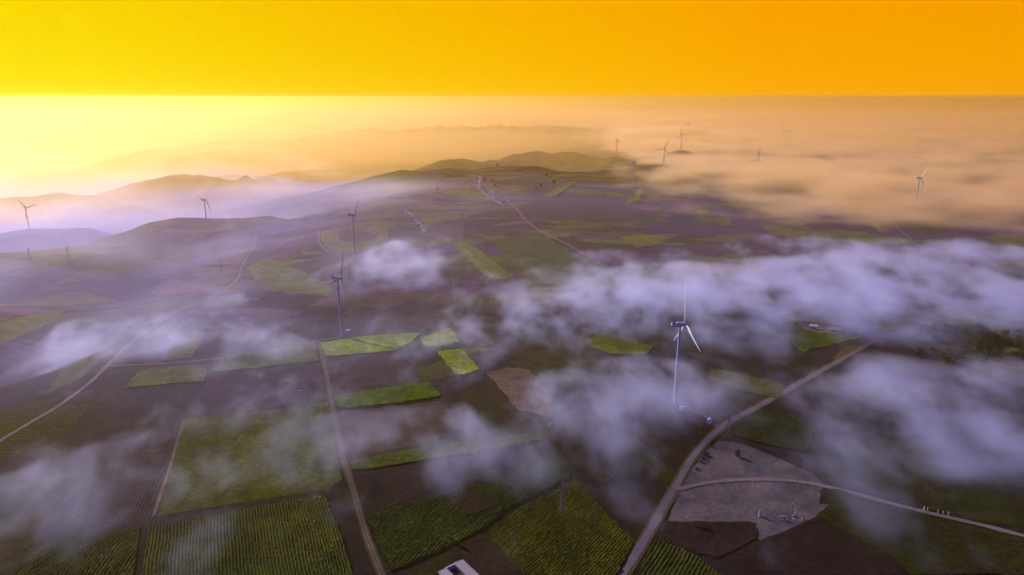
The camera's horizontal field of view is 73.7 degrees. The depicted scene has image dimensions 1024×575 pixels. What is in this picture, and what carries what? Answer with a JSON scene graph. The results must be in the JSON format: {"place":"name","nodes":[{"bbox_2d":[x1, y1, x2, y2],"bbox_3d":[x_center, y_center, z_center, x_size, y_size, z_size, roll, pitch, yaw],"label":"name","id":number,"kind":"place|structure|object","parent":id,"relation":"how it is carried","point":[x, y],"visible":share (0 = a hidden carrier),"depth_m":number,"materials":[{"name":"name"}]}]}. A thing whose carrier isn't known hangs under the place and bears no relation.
{"place":"outdoors","nodes":[
{"label":"outdoors","id":0,"kind":"place"},
{"bbox_2d":[0,511,55,574],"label":"grass field","id":1,"kind":"structure","parent":0,"point":[19,531],"depth_m":467.33,"materials":[{"name":"plant"}]},
{"bbox_2d":[0,369,55,408],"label":"ploughed field","id":2,"kind":"structure","parent":0,"point":[24,388],"depth_m":705.80,"materials":[{"name":"soil"}]},
{"bbox_2d":[0,310,65,342],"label":"grass field","id":3,"kind":"structure","parent":0,"point":[14,328],"depth_m":946.50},
{"bbox_2d":[0,404,91,459],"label":"grass field","id":4,"kind":"structure","parent":0,"point":[59,422],"depth_m":622.70,"materials":[{"name":"plant"}]},
{"bbox_2d":[46,335,132,393],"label":"grass field","id":5,"kind":"structure","parent":0,"point":[88,359],"depth_m":798.17,"materials":[{"name":"plant"}]},
{"bbox_2d":[0,245,183,300],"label":"ploughed field","id":6,"kind":"structure","parent":0,"point":[17,288],"depth_m":1382.22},
{"bbox_2d":[38,449,168,537],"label":"ploughed field","id":7,"kind":"structure","parent":0,"point":[118,491],"depth_m":511.74,"materials":[{"name":"soil"}]},
{"bbox_2d":[31,220,175,272],"bbox_3d":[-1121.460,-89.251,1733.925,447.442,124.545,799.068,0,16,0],"label":"grass field","id":8,"kind":"structure","parent":0,"point":[43,259],"depth_m":1624.81,"materials":[{"name":"plant"}]},
{"bbox_2d":[0,236,256,441],"bbox_3d":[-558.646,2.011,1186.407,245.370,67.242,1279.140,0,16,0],"label":"dirt road","id":9,"kind":"structure","parent":0,"point":[81,388],"depth_m":757.11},
{"bbox_2d":[97,384,203,454],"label":"ploughed field","id":10,"kind":"structure","parent":0,"point":[142,419],"depth_m":633.02,"materials":[{"name":"soil"}]},
{"bbox_2d":[123,364,210,388],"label":"crop field","id":11,"kind":"structure","parent":0,"point":[144,377],"depth_m":732.38,"materials":[{"name":"plant"}]},
{"bbox_2d":[152,419,185,514],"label":"dirt track","id":12,"kind":"structure","parent":0,"point":[166,475],"depth_m":544.23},
{"bbox_2d":[136,297,215,316],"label":"grass field","id":13,"kind":"structure","parent":0,"point":[154,309],"depth_m":1046.77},
{"bbox_2d":[149,278,214,294],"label":"stubble field","id":14,"kind":"structure","parent":0,"point":[172,286],"depth_m":1255.69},
{"bbox_2d":[160,333,205,360],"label":"crop field","id":15,"kind":"structure","parent":0,"point":[184,346],"depth_m":830.24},
{"bbox_2d":[187,267,238,276],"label":"stubble field","id":16,"kind":"structure","parent":0,"point":[206,272],"depth_m":1349.02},
{"bbox_2d":[111,336,341,365],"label":"dirt road","id":17,"kind":"structure","parent":0,"point":[197,360],"depth_m":775.40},
{"bbox_2d":[207,248,249,264],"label":"ploughed field","id":18,"kind":"structure","parent":0,"point":[232,257],"depth_m":1501.10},
{"bbox_2d":[215,297,252,307],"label":"grass field","id":19,"kind":"structure","parent":0,"point":[235,302],"depth_m":1051.25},
{"bbox_2d":[151,492,327,524],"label":"ploughed field","id":20,"kind":"structure","parent":0,"point":[182,517],"depth_m":494.37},
{"bbox_2d":[157,402,341,515],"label":"grass field","id":21,"kind":"structure","parent":0,"point":[223,460],"depth_m":563.38,"materials":[{"name":"plant"}]},
{"bbox_2d":[186,363,327,414],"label":"ploughed field","id":22,"kind":"structure","parent":0,"point":[252,389],"depth_m":699.72,"materials":[{"name":"soil"}]},
{"bbox_2d":[213,342,319,372],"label":"crop field","id":23,"kind":"structure","parent":0,"point":[301,353],"depth_m":802.47,"materials":[{"name":"plant"}]},
{"bbox_2d":[245,287,296,305],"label":"ploughed field","id":24,"kind":"structure","parent":0,"point":[278,297],"depth_m":1082.17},
{"bbox_2d":[242,232,301,265],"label":"dirt road","id":25,"kind":"structure","parent":0,"point":[272,249],"depth_m":1498.39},
{"bbox_2d":[246,258,334,294],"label":"grass field","id":26,"kind":"structure","parent":0,"point":[282,276],"depth_m":1186.29,"materials":[{"name":"plant"}]},
{"bbox_2d":[318,230,354,254],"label":"dirt road","id":27,"kind":"structure","parent":0,"point":[323,247],"depth_m":1472.14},
{"bbox_2d":[329,491,376,574],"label":"ploughed field","id":28,"kind":"structure","parent":0,"point":[353,539],"depth_m":466.08,"materials":[{"name":"soil"}]},
{"bbox_2d":[321,225,388,252],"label":"grass field","id":29,"kind":"structure","parent":0,"point":[331,240],"depth_m":1488.49,"materials":[{"name":"plant"}]},
{"bbox_2d":[338,229,377,240],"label":"ploughed field","id":30,"kind":"structure","parent":0,"point":[359,235],"depth_m":1559.32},
{"bbox_2d":[326,353,398,393],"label":"ploughed field","id":31,"kind":"structure","parent":0,"point":[346,373],"depth_m":753.77,"materials":[{"name":"soil"}]},
{"bbox_2d":[321,333,420,356],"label":"crop field","id":32,"kind":"structure","parent":0,"point":[370,344],"depth_m":865.17,"materials":[{"name":"plant"}]},
{"bbox_2d":[300,302,444,315],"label":"ploughed field","id":33,"kind":"structure","parent":0,"point":[410,307],"depth_m":990.70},
{"bbox_2d":[332,381,439,408],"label":"crop field","id":34,"kind":"structure","parent":0,"point":[404,393],"depth_m":678.31,"materials":[{"name":"plant"}]},
{"bbox_2d":[328,153,456,166],"bbox_3d":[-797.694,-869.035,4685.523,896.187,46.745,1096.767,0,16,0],"label":"grass field","id":35,"kind":"structure","parent":0,"point":[387,159],"depth_m":4659.85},
{"bbox_2d":[308,291,480,307],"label":"ploughed field","id":36,"kind":"structure","parent":0,"point":[382,300],"depth_m":1036.54,"materials":[{"name":"soil"}]},
{"bbox_2d":[340,401,454,458],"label":"stubble field","id":37,"kind":"structure","parent":0,"point":[368,432],"depth_m":619.09,"materials":[{"name":"soil"}]},
{"bbox_2d":[393,353,420,378],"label":"ploughed field","id":38,"kind":"structure","parent":0,"point":[407,368],"depth_m":758.27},
{"bbox_2d":[400,206,424,232],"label":"village street","id":39,"kind":"structure","parent":0,"point":[410,213],"depth_m":1712.02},
{"bbox_2d":[328,313,510,334],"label":"ploughed field","id":40,"kind":"structure","parent":0,"point":[389,323],"depth_m":937.09,"materials":[{"name":"soil"}]},
{"bbox_2d":[410,550,456,574],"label":"grass field","id":41,"kind":"structure","parent":0,"point":[435,565],"depth_m":437.20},
{"bbox_2d":[420,328,460,346],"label":"crop field","id":42,"kind":"structure","parent":0,"point":[444,337],"depth_m":859.68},
{"bbox_2d":[350,433,543,470],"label":"crop field","id":43,"kind":"structure","parent":0,"point":[453,449],"depth_m":572.90,"materials":[{"name":"plant"}]},
{"bbox_2d":[353,443,550,514],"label":"ploughed field","id":44,"kind":"structure","parent":0,"point":[379,489],"depth_m":538.43,"materials":[{"name":"soil"}]},
{"bbox_2d":[437,349,478,374],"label":"crop field","id":45,"kind":"structure","parent":0,"point":[459,362],"depth_m":772.23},
{"bbox_2d":[435,187,494,201],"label":"grass field","id":46,"kind":"structure","parent":0,"point":[472,195],"depth_m":2151.15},
{"bbox_2d":[450,491,499,514],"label":"fallow field","id":47,"kind":"structure","parent":0,"point":[475,502],"depth_m":499.01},
{"bbox_2d":[455,328,494,346],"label":"ploughed field","id":48,"kind":"structure","parent":0,"point":[476,337],"depth_m":856.11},
{"bbox_2d":[463,347,493,352],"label":"crop field","id":49,"kind":"structure","parent":0,"point":[476,349],"depth_m":812.14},
{"bbox_2d":[453,240,512,278],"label":"grass field","id":50,"kind":"structure","parent":0,"point":[482,262],"depth_m":1249.19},
{"bbox_2d":[466,174,502,203],"bbox_3d":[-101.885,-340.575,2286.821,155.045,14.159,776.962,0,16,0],"label":"village street","id":51,"kind":"structure","parent":0,"point":[479,182],"depth_m":2191.98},
{"bbox_2d":[455,535,523,574],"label":"ploughed field","id":52,"kind":"structure","parent":0,"point":[480,555],"depth_m":442.57,"materials":[{"name":"soil"}]},
{"bbox_2d":[456,379,540,436],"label":"grass field","id":53,"kind":"structure","parent":0,"point":[484,409],"depth_m":638.99,"materials":[{"name":"plant"}]},
{"bbox_2d":[0,102,1023,574],"bbox_3d":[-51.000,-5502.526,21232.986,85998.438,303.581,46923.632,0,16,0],"label":"ground","id":54,"kind":"structure","parent":0,"point":[830,174],"depth_m":1447.71,"materials":[{"name":"soil"}]},
{"bbox_2d":[18,200,35,230],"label":"wind turbine","id":55,"kind":"object","parent":54,"relation":"on","point":[25,207],"visible":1,"depth_m":2289.57,"materials":[{"name":"white paint"}]},
{"bbox_2d":[14,526,141,574],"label":"corn crop","id":56,"kind":"object","parent":54,"relation":"on","point":[115,552],"visible":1,"depth_m":444.00,"materials":[{"name":"green plant"}]},
{"bbox_2d":[198,188,211,228],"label":"wind turbine","id":57,"kind":"object","parent":54,"relation":"on","point":[202,199],"visible":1,"depth_m":1851.24,"materials":[{"name":"white paint"}]},
{"bbox_2d":[142,494,353,574],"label":"corn crop","id":58,"kind":"object","parent":54,"relation":"on","point":[282,538],"visible":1,"depth_m":454.59,"materials":[{"name":"green plant"}]},
{"bbox_2d":[331,250,349,335],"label":"wind turbine","id":59,"kind":"object","parent":54,"relation":"on","point":[337,278],"visible":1,"depth_m":897.99,"materials":[{"name":"white paint"}]},
{"bbox_2d":[318,341,386,574],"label":"grass verge","id":60,"kind":"object","parent":54,"relation":"on","point":[367,528],"depth_m":534.46,"materials":[{"name":"plant"}]},
{"bbox_2d":[319,342,380,574],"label":"wheel track","id":61,"kind":"structure","parent":60,"relation":"on","point":[347,474],"depth_m":534.27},
{"bbox_2d":[321,344,383,574],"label":"wheel track","id":62,"kind":"structure","parent":60,"relation":"on","point":[349,473],"depth_m":534.27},
{"bbox_2d":[347,202,358,254],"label":"wind turbine","id":63,"kind":"object","parent":54,"relation":"on","point":[352,215],"visible":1,"depth_m":1359.24,"materials":[{"name":"white paint"}]},
{"bbox_2d":[387,195,407,197],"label":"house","id":64,"kind":"structure","parent":54,"relation":"on","point":[396,196],"depth_m":2102.12,"materials":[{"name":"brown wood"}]},
{"bbox_2d":[438,559,478,574],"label":"farm building","id":65,"kind":"structure","parent":54,"relation":"on","point":[462,567],"depth_m":429.13,"materials":[{"name":"paint"}]},
{"bbox_2d":[364,455,571,571],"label":"corn crop","id":66,"kind":"object","parent":54,"relation":"on","point":[407,534],"visible":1,"depth_m":484.68,"materials":[{"name":"green plant"}]},
{"bbox_2d":[485,479,633,574],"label":"corn crop","id":67,"kind":"object","parent":54,"relation":"on","point":[584,534],"visible":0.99,"depth_m":461.73,"materials":[{"name":"green plant"}]},
{"bbox_2d":[557,482,567,512],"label":"power pylon","id":68,"kind":"object","parent":54,"relation":"on","point":[562,486],"visible":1,"depth_m":485.74,"materials":[{"name":"metal"}]},
{"bbox_2d":[631,157,636,185],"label":"wind turbine","id":69,"kind":"object","parent":54,"relation":"on","point":[633,171],"visible":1,"depth_m":2333.61,"materials":[{"name":"white paint"}]},
{"bbox_2d":[657,142,669,168],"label":"wind turbine","id":70,"kind":"object","parent":54,"relation":"on","point":[664,154],"visible":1,"depth_m":2709.34,"materials":[{"name":"white paint"}]},
{"bbox_2d":[639,540,720,574],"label":"corn crop","id":71,"kind":"object","parent":54,"relation":"on","point":[664,558],"visible":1,"depth_m":435.96,"materials":[{"name":"green plant"}]},
{"bbox_2d":[671,282,699,402],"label":"wind turbine","id":72,"kind":"object","parent":54,"relation":"on","point":[679,324],"visible":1,"depth_m":650.38,"materials":[{"name":"white paint"}]},
{"bbox_2d":[724,415,731,437],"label":"power pylon","id":73,"kind":"object","parent":54,"relation":"on","point":[729,417],"visible":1,"depth_m":592.92,"materials":[{"name":"metal"}]},
{"bbox_2d":[617,336,882,574],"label":"verge","id":74,"kind":"structure","parent":54,"relation":"on","point":[631,570],"depth_m":555.92,"materials":[{"name":"brown plant"}]},
{"bbox_2d":[748,148,764,181],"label":"wind turbine","id":75,"kind":"object","parent":54,"relation":"on","point":[757,165],"visible":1,"depth_m":2374.79,"materials":[{"name":"white paint"}]},
{"bbox_2d":[913,167,927,208],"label":"wind turbine","id":76,"kind":"object","parent":54,"relation":"on","point":[919,178],"visible":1,"depth_m":1772.82,"materials":[{"name":"white paint"}]},
{"bbox_2d":[913,322,1023,368],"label":"woods","id":77,"kind":"object","parent":54,"relation":"on","point":[982,331],"visible":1,"depth_m":821.00,"materials":[{"name":"green plant"}]},
{"bbox_2d":[0,0,1023,104],"label":"sky","id":78,"kind":"structure","parent":0,"point":[53,52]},
{"bbox_2d":[486,367,551,416],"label":"stubble field","id":79,"kind":"structure","parent":0,"point":[525,390],"depth_m":695.93,"materials":[{"name":"plant"}]},
{"bbox_2d":[530,287,555,290],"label":"crop field","id":80,"kind":"structure","parent":0,"point":[542,288],"depth_m":1065.29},
{"bbox_2d":[491,233,610,285],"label":"grass field","id":81,"kind":"structure","parent":0,"point":[536,259],"depth_m":1236.82,"materials":[{"name":"plant"}]},
{"bbox_2d":[505,338,602,387],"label":"grass field","id":82,"kind":"structure","parent":0,"point":[562,363],"depth_m":776.75,"materials":[{"name":"plant"}]},
{"bbox_2d":[543,181,576,197],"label":"grass field","id":83,"kind":"structure","parent":0,"point":[555,192],"depth_m":2136.27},
{"bbox_2d":[503,196,622,274],"bbox_3d":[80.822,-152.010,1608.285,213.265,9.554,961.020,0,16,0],"label":"dirt road","id":84,"kind":"structure","parent":0,"point":[517,209],"depth_m":1422.18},
{"bbox_2d":[515,194,659,220],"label":"ploughed field","id":85,"kind":"structure","parent":0,"point":[586,207],"depth_m":1785.77,"materials":[{"name":"soil"}]},
{"bbox_2d":[512,192,670,216],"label":"dirt road","id":86,"kind":"structure","parent":0,"point":[596,201],"depth_m":1944.29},
{"bbox_2d":[594,466,632,481],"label":"grass field","id":87,"kind":"structure","parent":0,"point":[623,471],"depth_m":539.58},
{"bbox_2d":[586,332,652,354],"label":"crop field","id":88,"kind":"structure","parent":0,"point":[608,343],"depth_m":819.97,"materials":[{"name":"plant"}]},
{"bbox_2d":[545,409,708,541],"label":"fallow field","id":89,"kind":"structure","parent":0,"point":[585,450],"depth_m":569.25,"materials":[{"name":"soil"}]},
{"bbox_2d":[606,330,659,347],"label":"grass field","id":90,"kind":"structure","parent":0,"point":[639,338],"depth_m":849.03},
{"bbox_2d":[626,185,642,203],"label":"grass field","id":91,"kind":"structure","parent":0,"point":[635,197],"depth_m":2073.48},
{"bbox_2d":[605,437,676,488],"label":"grass field","id":92,"kind":"structure","parent":0,"point":[664,473],"depth_m":559.87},
{"bbox_2d":[619,234,670,246],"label":"grass field","id":93,"kind":"structure","parent":0,"point":[638,240],"depth_m":1444.25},
{"bbox_2d":[635,358,762,418],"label":"fallow field","id":94,"kind":"structure","parent":0,"point":[696,390],"depth_m":690.08,"materials":[{"name":"soil"}]},
{"bbox_2d":[679,406,724,428],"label":"dirt track","id":95,"kind":"structure","parent":0,"point":[713,423],"depth_m":636.50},
{"bbox_2d":[647,217,766,235],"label":"ploughed field","id":96,"kind":"structure","parent":0,"point":[690,226],"depth_m":1584.03,"materials":[{"name":"soil"}]},
{"bbox_2d":[661,521,757,557],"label":"ploughed field","id":97,"kind":"structure","parent":0,"point":[717,539],"depth_m":464.60,"materials":[{"name":"soil"}]},
{"bbox_2d":[692,208,729,223],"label":"grass field","id":98,"kind":"structure","parent":0,"point":[701,215],"depth_m":1715.19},
{"bbox_2d":[714,214,732,224],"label":"grass field","id":99,"kind":"structure","parent":0,"point":[724,218],"depth_m":1703.94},
{"bbox_2d":[709,369,785,398],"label":"crop field","id":100,"kind":"structure","parent":0,"point":[743,382],"depth_m":708.50,"materials":[{"name":"plant"}]},
{"bbox_2d":[669,441,828,539],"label":"gravel ground","id":101,"kind":"structure","parent":0,"point":[735,501],"depth_m":514.31,"materials":[{"name":"gravel"}]},
{"bbox_2d":[735,449,740,456],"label":"tree","id":102,"kind":"object","parent":101,"relation":"on","point":[737,452],"visible":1,"depth_m":563.71,"materials":[{"name":"green plant"}]},
{"bbox_2d":[618,336,880,574],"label":"road","id":103,"kind":"structure","parent":0,"point":[644,539],"depth_m":550.57,"materials":[{"name":"asphalt"}]},
{"bbox_2d":[726,411,812,452],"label":"crop field","id":104,"kind":"structure","parent":0,"point":[777,430],"depth_m":602.82,"materials":[{"name":"plant"}]},
{"bbox_2d":[787,219,811,229],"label":"ploughed field","id":105,"kind":"structure","parent":0,"point":[800,223],"depth_m":1602.09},
{"bbox_2d":[722,306,878,335],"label":"dirt road","id":106,"kind":"structure","parent":0,"point":[794,322],"depth_m":915.85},
{"bbox_2d":[719,518,900,574],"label":"ploughed field","id":107,"kind":"structure","parent":0,"point":[815,546],"depth_m":442.98,"materials":[{"name":"soil"}]},
{"bbox_2d":[798,323,841,333],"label":"yard ground","id":108,"kind":"structure","parent":0,"point":[806,327],"depth_m":875.67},
{"bbox_2d":[809,324,817,327],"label":"house","id":109,"kind":"structure","parent":108,"relation":"on","point":[813,325],"depth_m":881.48,"materials":[{"name":"paint"}]},
{"bbox_2d":[830,327,840,331],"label":"house","id":110,"kind":"structure","parent":108,"relation":"on","point":[835,329],"depth_m":869.59,"materials":[{"name":"white wood"}]},
{"bbox_2d":[820,327,830,332],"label":"yard ground","id":111,"kind":"structure","parent":0,"point":[827,330],"depth_m":870.85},
{"bbox_2d":[784,386,869,434],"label":"ploughed field","id":112,"kind":"structure","parent":0,"point":[830,411],"depth_m":653.27,"materials":[{"name":"soil"}]},
{"bbox_2d":[793,329,862,352],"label":"crop field","id":113,"kind":"structure","parent":0,"point":[804,341],"depth_m":839.19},
{"bbox_2d":[812,340,867,363],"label":"ploughed field","id":114,"kind":"structure","parent":0,"point":[823,355],"depth_m":801.29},
{"bbox_2d":[834,343,862,364],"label":"grass field","id":115,"kind":"structure","parent":0,"point":[845,350],"depth_m":804.13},
{"bbox_2d":[676,477,1023,536],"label":"dirt road","id":116,"kind":"structure","parent":0,"point":[852,492],"depth_m":513.71,"materials":[{"name":"soil"}]},
{"bbox_2d":[861,220,889,231],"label":"ploughed field","id":117,"kind":"structure","parent":0,"point":[879,228],"depth_m":1558.33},
{"bbox_2d":[892,201,927,250],"bbox_3d":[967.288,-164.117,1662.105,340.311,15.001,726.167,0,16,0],"label":"dirt road","id":118,"kind":"structure","parent":0,"point":[894,209],"depth_m":1551.51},
{"bbox_2d":[817,489,1023,574],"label":"crop field","id":119,"kind":"structure","parent":0,"point":[912,543],"depth_m":458.38,"materials":[{"name":"plant"}]},
{"bbox_2d":[819,435,1023,526],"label":"grass field","id":120,"kind":"structure","parent":0,"point":[968,483],"depth_m":537.36,"materials":[{"name":"plant"}]},
{"bbox_2d":[896,220,961,234],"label":"grass field","id":121,"kind":"structure","parent":0,"point":[922,227],"depth_m":1567.30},
{"bbox_2d":[879,295,1023,336],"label":"road","id":122,"kind":"structure","parent":0,"point":[938,319],"depth_m":929.63,"materials":[{"name":"asphalt"}]},
{"bbox_2d":[888,336,1023,369],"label":"dirt road","id":123,"kind":"structure","parent":0,"point":[956,353],"depth_m":794.98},
{"bbox_2d":[984,235,1023,254],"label":"grass field","id":124,"kind":"structure","parent":0,"point":[1013,244],"depth_m":1388.69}
]}

